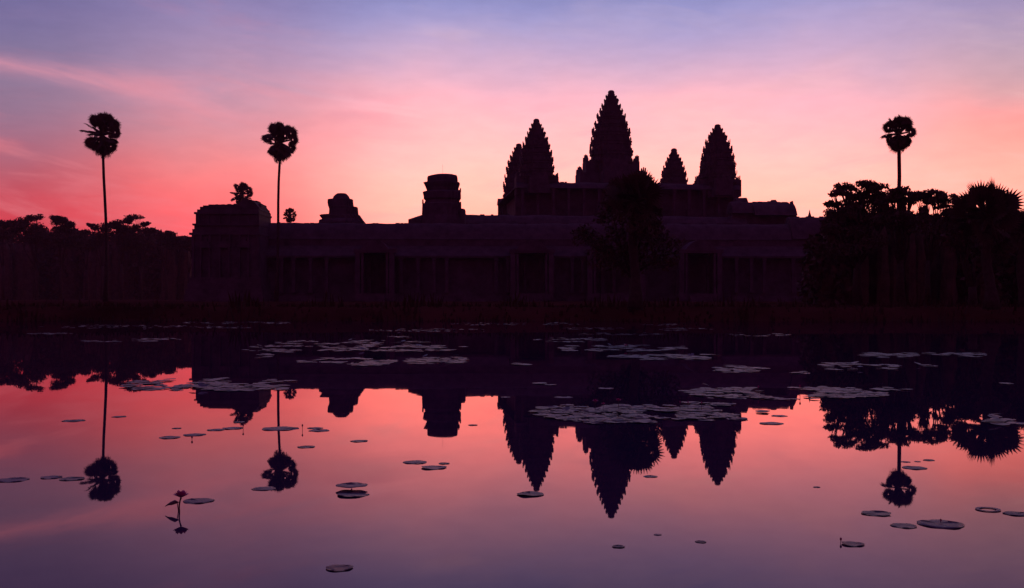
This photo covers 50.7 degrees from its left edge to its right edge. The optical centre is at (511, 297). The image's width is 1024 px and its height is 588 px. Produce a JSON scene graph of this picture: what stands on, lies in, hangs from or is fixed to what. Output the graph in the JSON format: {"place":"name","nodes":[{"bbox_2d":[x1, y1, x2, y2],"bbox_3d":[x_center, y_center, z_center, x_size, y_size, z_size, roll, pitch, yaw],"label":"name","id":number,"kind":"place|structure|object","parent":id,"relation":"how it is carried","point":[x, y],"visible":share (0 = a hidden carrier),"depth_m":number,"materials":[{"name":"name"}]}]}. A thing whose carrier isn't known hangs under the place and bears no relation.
{"place":"outdoors","nodes":[
{"label":"outdoors","id":0,"kind":"place"},
{"bbox_2d":[408,174,465,223],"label":"ruined tower","id":1,"kind":"structure","parent":0,"point":[442,198],"depth_m":220.91,"materials":[{"name":"stone"}]},
{"bbox_2d":[0,320,1023,587],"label":"water","id":2,"kind":"structure","parent":0,"point":[748,502],"depth_m":10.83,"materials":[{"name":"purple liquid"}]},
{"bbox_2d":[0,477,29,482],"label":"lily pad","id":3,"kind":"object","parent":2,"relation":"on","point":[13,479],"visible":1,"depth_m":9.50,"materials":[{"name":"plant"}]},
{"bbox_2d":[40,475,61,478],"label":"lily pad","id":4,"kind":"object","parent":2,"relation":"on","point":[51,477],"visible":1,"depth_m":9.61,"materials":[{"name":"plant"}]},
{"bbox_2d":[59,477,84,480],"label":"lily pad","id":5,"kind":"object","parent":2,"relation":"on","point":[71,478],"visible":1,"depth_m":9.54,"materials":[{"name":"plant"}]},
{"bbox_2d":[63,419,84,421],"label":"lily pad","id":6,"kind":"object","parent":2,"relation":"on","point":[77,420],"visible":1,"depth_m":14.07,"materials":[{"name":"plant"}]},
{"bbox_2d":[159,436,179,438],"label":"lily pad","id":7,"kind":"object","parent":2,"relation":"on","point":[167,437],"visible":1,"depth_m":12.35,"materials":[{"name":"plant"}]},
{"bbox_2d":[166,500,178,510],"bbox_3d":[-2.553,1.568,8.110,0.109,0.105,0.031,0,0,0],"label":"folded leaf","id":8,"kind":"object","parent":2,"relation":"on","point":[173,502],"visible":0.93,"depth_m":8.10,"materials":[{"name":"black plant"}]},
{"bbox_2d":[173,490,187,511],"bbox_3d":[-2.474,1.533,8.072,0.120,0.195,0.129,0,0,0],"label":"lotus flower","id":9,"kind":"object","parent":2,"relation":"on","point":[181,494],"visible":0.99,"depth_m":8.07,"materials":[{"name":"pink plant"}]},
{"bbox_2d":[183,433,205,435],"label":"lily pad","id":10,"kind":"object","parent":2,"relation":"on","point":[196,434],"visible":0.98,"depth_m":12.62,"materials":[{"name":"plant"}]},
{"bbox_2d":[183,498,213,503],"bbox_3d":[-2.474,1.597,8.512,0.238,0.005,0.242,0,0,37],"label":"lily pad","id":11,"kind":"object","parent":2,"relation":"on","point":[196,500],"visible":1,"depth_m":8.51,"materials":[{"name":"plant"}]},
{"bbox_2d":[223,427,242,429],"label":"lily pad","id":12,"kind":"object","parent":2,"relation":"on","point":[231,428],"visible":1,"depth_m":13.21,"materials":[{"name":"green plant"}]},
{"bbox_2d":[252,486,275,490],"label":"lily pad","id":13,"kind":"object","parent":2,"relation":"on","point":[266,488],"visible":1,"depth_m":9.05,"materials":[{"name":"plant"}]},
{"bbox_2d":[262,426,298,430],"bbox_3d":[-2.833,1.598,13.214,0.447,0.009,0.454,0,0,-13],"label":"lily pad","id":14,"kind":"object","parent":2,"relation":"on","point":[282,428],"visible":1,"depth_m":13.21,"materials":[{"name":"green plant"}]},
{"bbox_2d":[297,445,314,447],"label":"lily pad","id":15,"kind":"object","parent":2,"relation":"on","point":[307,446],"visible":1,"depth_m":11.60,"materials":[{"name":"plant"}]},
{"bbox_2d":[309,429,328,431],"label":"lily pad","id":16,"kind":"object","parent":2,"relation":"on","point":[319,430],"visible":1,"depth_m":13.01,"materials":[{"name":"green plant"}]},
{"bbox_2d":[326,564,352,570],"bbox_3d":[-1.024,1.595,6.391,0.160,0.006,0.159,0,0,38],"label":"lily pad","id":17,"kind":"object","parent":2,"relation":"on","point":[337,567],"visible":1,"depth_m":6.39,"materials":[{"name":"plant"}]},
{"bbox_2d":[336,482,367,487],"bbox_3d":[-1.353,1.569,9.057,0.271,0.007,0.265,0,0,44],"label":"lily pad","id":18,"kind":"object","parent":2,"relation":"on","point":[350,485],"visible":1,"depth_m":9.04,"materials":[{"name":"plant"}]},
{"bbox_2d":[337,493,368,496],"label":"lily pad","id":19,"kind":"object","parent":2,"relation":"on","point":[352,494],"visible":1,"depth_m":8.77,"materials":[{"name":"plant"}]},
{"bbox_2d":[351,440,367,441],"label":"lily pad","id":20,"kind":"object","parent":2,"relation":"on","point":[359,440],"visible":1,"depth_m":12.10,"materials":[{"name":"plant"}]},
{"bbox_2d":[403,460,426,463],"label":"lily pad","id":21,"kind":"object","parent":2,"relation":"on","point":[415,462],"visible":1,"depth_m":10.49,"materials":[{"name":"plant"}]},
{"bbox_2d":[422,465,446,469],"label":"lily pad","id":22,"kind":"object","parent":2,"relation":"on","point":[433,467],"visible":1,"depth_m":10.16,"materials":[{"name":"green plant"}]},
{"bbox_2d":[27,321,1013,424],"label":"lily pads","id":23,"kind":"object","parent":2,"relation":"on","point":[824,390],"visible":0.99,"depth_m":25.44,"materials":[{"name":"plant"}]},
{"bbox_2d":[517,491,543,495],"bbox_3d":[0.147,1.592,8.799,0.219,0.013,0.221,0,0,-14],"label":"lily pad","id":24,"kind":"object","parent":2,"relation":"on","point":[532,493],"visible":1,"depth_m":8.81,"materials":[{"name":"plant"}]},
{"bbox_2d":[545,414,562,415],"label":"lily pad","id":25,"kind":"object","parent":2,"relation":"on","point":[553,415],"visible":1,"depth_m":14.59,"materials":[{"name":"plant"}]},
{"bbox_2d":[555,396,572,397],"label":"lily pad","id":26,"kind":"object","parent":2,"relation":"on","point":[563,397],"visible":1,"depth_m":17.33,"materials":[{"name":"green plant"}]},
{"bbox_2d":[609,418,625,420],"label":"lily pad","id":27,"kind":"object","parent":2,"relation":"on","point":[618,419],"visible":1,"depth_m":14.07,"materials":[{"name":"plant"}]},
{"bbox_2d":[621,414,638,415],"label":"lily pad","id":28,"kind":"object","parent":2,"relation":"on","point":[629,415],"visible":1,"depth_m":14.57,"materials":[{"name":"plant"}]},
{"bbox_2d":[633,420,653,422],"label":"lily pad","id":29,"kind":"object","parent":2,"relation":"on","point":[644,421],"visible":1,"depth_m":13.83,"materials":[{"name":"green plant"}]},
{"bbox_2d":[686,416,706,418],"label":"lily pad","id":30,"kind":"object","parent":2,"relation":"on","point":[691,417],"visible":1,"depth_m":14.28,"materials":[{"name":"plant"}]},
{"bbox_2d":[696,410,713,411],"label":"lily pad","id":31,"kind":"object","parent":2,"relation":"on","point":[705,410],"visible":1,"depth_m":15.17,"materials":[{"name":"plant"}]},
{"bbox_2d":[697,419,712,420],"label":"lily pad","id":32,"kind":"object","parent":2,"relation":"on","point":[705,419],"visible":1,"depth_m":14.17,"materials":[{"name":"plant"}]},
{"bbox_2d":[709,415,723,417],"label":"lily pad","id":33,"kind":"object","parent":2,"relation":"on","point":[715,416],"visible":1,"depth_m":14.40,"materials":[{"name":"plant"}]},
{"bbox_2d":[726,417,746,420],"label":"lily pad","id":34,"kind":"object","parent":2,"relation":"on","point":[736,419],"visible":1,"depth_m":14.16,"materials":[{"name":"plant"}]},
{"bbox_2d":[760,422,783,424],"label":"lily pad","id":35,"kind":"object","parent":2,"relation":"on","point":[772,423],"visible":1,"depth_m":13.74,"materials":[{"name":"plant"}]},
{"bbox_2d":[842,541,864,546],"bbox_3d":[2.213,1.593,7.014,0.143,0.008,0.145,0,0,-21],"label":"lily pad","id":36,"kind":"object","parent":2,"relation":"on","point":[851,543],"visible":1,"depth_m":7.01,"materials":[{"name":"plant"}]},
{"bbox_2d":[861,510,890,515],"bbox_3d":[2.701,1.593,8.012,0.214,0.012,0.211,0,0,-29],"label":"lily pad","id":37,"kind":"object","parent":2,"relation":"on","point":[877,513],"visible":1,"depth_m":8.01,"materials":[{"name":"plant"}]},
{"bbox_2d":[890,523,916,527],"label":"lily pad","id":38,"kind":"object","parent":2,"relation":"on","point":[903,525],"visible":1,"depth_m":7.58,"materials":[{"name":"plant"}]},
{"bbox_2d":[902,466,926,469],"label":"lily pad","id":39,"kind":"object","parent":2,"relation":"on","point":[915,467],"visible":1,"depth_m":10.17,"materials":[{"name":"plant"}]},
{"bbox_2d":[917,519,964,528],"bbox_3d":[3.030,1.596,7.638,0.320,0.008,0.312,0,0,-44],"label":"lily pad","id":40,"kind":"object","parent":2,"relation":"on","point":[939,524],"visible":0.98,"depth_m":7.61,"materials":[{"name":"plant"}]},
{"bbox_2d":[975,507,1000,511],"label":"lily pad","id":41,"kind":"object","parent":2,"relation":"on","point":[978,508],"visible":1,"depth_m":8.14,"materials":[{"name":"plant"}]},
{"bbox_2d":[990,418,1015,420],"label":"lily pad","id":42,"kind":"object","parent":2,"relation":"on","point":[1008,419],"visible":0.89,"depth_m":14.18,"materials":[{"name":"green plant"}]},
{"bbox_2d":[1002,511,1023,515],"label":"lily pad","id":43,"kind":"object","parent":2,"relation":"on","point":[1015,513],"visible":1,"depth_m":8.00,"materials":[{"name":"plant"}]},
{"bbox_2d":[1006,421,1023,423],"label":"lily pad","id":44,"kind":"object","parent":2,"relation":"on","point":[1010,422],"visible":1,"depth_m":13.82,"materials":[{"name":"plant"}]},
{"label":"lily pad","id":45,"kind":"object","parent":2,"relation":"on","visible":0},
{"bbox_2d":[602,405,617,406],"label":"lily pad","id":46,"kind":"object","parent":45,"relation":"on","point":[609,406],"visible":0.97,"depth_m":15.79,"materials":[{"name":"plant"}]},
{"label":"lily pad","id":47,"kind":"object","parent":2,"relation":"on","visible":0},
{"bbox_2d":[725,396,741,397],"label":"lily pad","id":48,"kind":"object","parent":47,"relation":"on","point":[732,397],"visible":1,"depth_m":17.23,"materials":[{"name":"green plant"}]},
{"bbox_2d":[0,300,1023,321],"bbox_3d":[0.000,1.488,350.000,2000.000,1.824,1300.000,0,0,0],"label":"ground","id":49,"kind":"structure","parent":0,"point":[431,313],"depth_m":77.31,"materials":[{"name":"soil"}]},
{"bbox_2d":[0,219,26,299],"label":"tree","id":50,"kind":"object","parent":49,"relation":"on","point":[4,227],"visible":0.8,"depth_m":359.72,"materials":[{"name":"black plant"}]},
{"bbox_2d":[7,214,68,299],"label":"tree","id":51,"kind":"object","parent":49,"relation":"on","point":[38,235],"visible":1,"depth_m":343.20,"materials":[{"name":"black plant"}]},
{"bbox_2d":[49,215,91,299],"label":"tree","id":52,"kind":"object","parent":49,"relation":"on","point":[66,225],"visible":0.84,"depth_m":350.19,"materials":[{"name":"black plant"}]},
{"bbox_2d":[73,229,104,299],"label":"tree","id":53,"kind":"object","parent":49,"relation":"on","point":[90,247],"visible":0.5,"depth_m":379.91,"materials":[{"name":"black plant"}]},
{"bbox_2d":[0,227,191,299],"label":"wood","id":54,"kind":"object","parent":49,"relation":"on","point":[19,275],"visible":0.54,"depth_m":403.16,"materials":[{"name":"black plant"}]},
{"bbox_2d":[79,111,121,301],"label":"palm tree","id":55,"kind":"object","parent":49,"relation":"on","point":[105,125],"visible":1,"depth_m":189.63,"materials":[{"name":"black plant"}]},
{"bbox_2d":[86,222,115,299],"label":"tree","id":56,"kind":"object","parent":49,"relation":"on","point":[98,238],"visible":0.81,"depth_m":369.71,"materials":[{"name":"black plant"}]},
{"bbox_2d":[107,218,146,299],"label":"tree","id":57,"kind":"object","parent":49,"relation":"on","point":[117,225],"visible":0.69,"depth_m":345.06,"materials":[{"name":"black plant"}]},
{"bbox_2d":[116,214,156,299],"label":"tree","id":58,"kind":"object","parent":49,"relation":"on","point":[133,238],"visible":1,"depth_m":345.64,"materials":[{"name":"black plant"}]},
{"bbox_2d":[148,230,188,299],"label":"tree","id":59,"kind":"object","parent":49,"relation":"on","point":[166,238],"visible":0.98,"depth_m":389.71,"materials":[{"name":"black plant"}]},
{"bbox_2d":[179,236,191,282],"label":"tree","id":60,"kind":"object","parent":49,"relation":"on","point":[188,239],"visible":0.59,"depth_m":395.14,"materials":[{"name":"black plant"}]},
{"bbox_2d":[184,199,271,301],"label":"corner pavilion","id":61,"kind":"structure","parent":49,"relation":"on","point":[229,245],"depth_m":200.40,"materials":[{"name":"stone"}]},
{"bbox_2d":[230,181,252,203],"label":"palm tree","id":62,"kind":"object","parent":49,"relation":"on","point":[241,188],"visible":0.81,"depth_m":299.50,"materials":[{"name":"black plant"}]},
{"bbox_2d":[260,121,298,301],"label":"palm tree","id":63,"kind":"object","parent":49,"relation":"on","point":[279,135],"visible":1,"depth_m":195.69,"materials":[{"name":"black plant"}]},
{"bbox_2d":[283,207,296,222],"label":"palm tree","id":64,"kind":"object","parent":49,"relation":"on","point":[288,214],"visible":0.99,"depth_m":299.72,"materials":[{"name":"black plant"}]},
{"bbox_2d":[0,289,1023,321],"bbox_3d":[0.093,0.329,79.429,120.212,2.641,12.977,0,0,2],"label":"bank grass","id":65,"kind":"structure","parent":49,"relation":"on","point":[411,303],"depth_m":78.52,"materials":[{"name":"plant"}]},
{"bbox_2d":[266,210,824,301],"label":"stone gallery","id":66,"kind":"object","parent":49,"relation":"on","point":[359,261],"visible":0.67,"depth_m":208.43,"materials":[{"name":"stone"}]},
{"bbox_2d":[319,193,365,223],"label":"stone pavilion","id":67,"kind":"structure","parent":66,"relation":"on","point":[343,208],"depth_m":220.47,"materials":[{"name":"stone"}]},
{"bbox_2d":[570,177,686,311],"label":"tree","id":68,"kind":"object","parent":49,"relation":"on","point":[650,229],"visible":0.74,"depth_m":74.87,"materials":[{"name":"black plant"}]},
{"bbox_2d":[466,90,796,224],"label":"temple","id":69,"kind":"structure","parent":49,"relation":"on","point":[535,191],"depth_m":253.10,"materials":[{"name":"stone"}]},
{"bbox_2d":[603,169,663,309],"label":"palm tree","id":70,"kind":"object","parent":49,"relation":"on","point":[634,191],"visible":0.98,"depth_m":72.62,"materials":[{"name":"black plant"}]},
{"bbox_2d":[811,179,896,305],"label":"tree","id":71,"kind":"object","parent":49,"relation":"on","point":[854,222],"visible":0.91,"depth_m":97.58,"materials":[{"name":"black plant"}]},
{"bbox_2d":[870,186,920,305],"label":"tree","id":72,"kind":"object","parent":49,"relation":"on","point":[903,216],"visible":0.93,"depth_m":95.67,"materials":[{"name":"black plant"}]},
{"bbox_2d":[880,114,917,207],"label":"palm tree","id":73,"kind":"object","parent":49,"relation":"on","point":[898,142],"visible":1,"depth_m":130.60,"materials":[{"name":"black plant"}]},
{"bbox_2d":[795,206,1017,304],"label":"bank thicket","id":74,"kind":"object","parent":49,"relation":"on","point":[828,279],"visible":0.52,"depth_m":105.30,"materials":[{"name":"black plant"}]},
{"bbox_2d":[906,188,963,305],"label":"tree","id":75,"kind":"object","parent":49,"relation":"on","point":[932,197],"visible":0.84,"depth_m":91.87,"materials":[{"name":"black plant"}]},
{"bbox_2d":[938,219,1016,304],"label":"tree","id":76,"kind":"object","parent":49,"relation":"on","point":[958,240],"visible":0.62,"depth_m":85.94,"materials":[{"name":"black plant"}]},
{"bbox_2d":[947,179,1023,309],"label":"palm tree","id":77,"kind":"object","parent":49,"relation":"on","point":[1001,207],"visible":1,"depth_m":73.05,"materials":[{"name":"black plant"}]},
{"bbox_2d":[0,0,1023,240],"label":"sky","id":78,"kind":"structure","parent":0,"point":[381,97],"materials":[{"name":"pink"}]}
]}

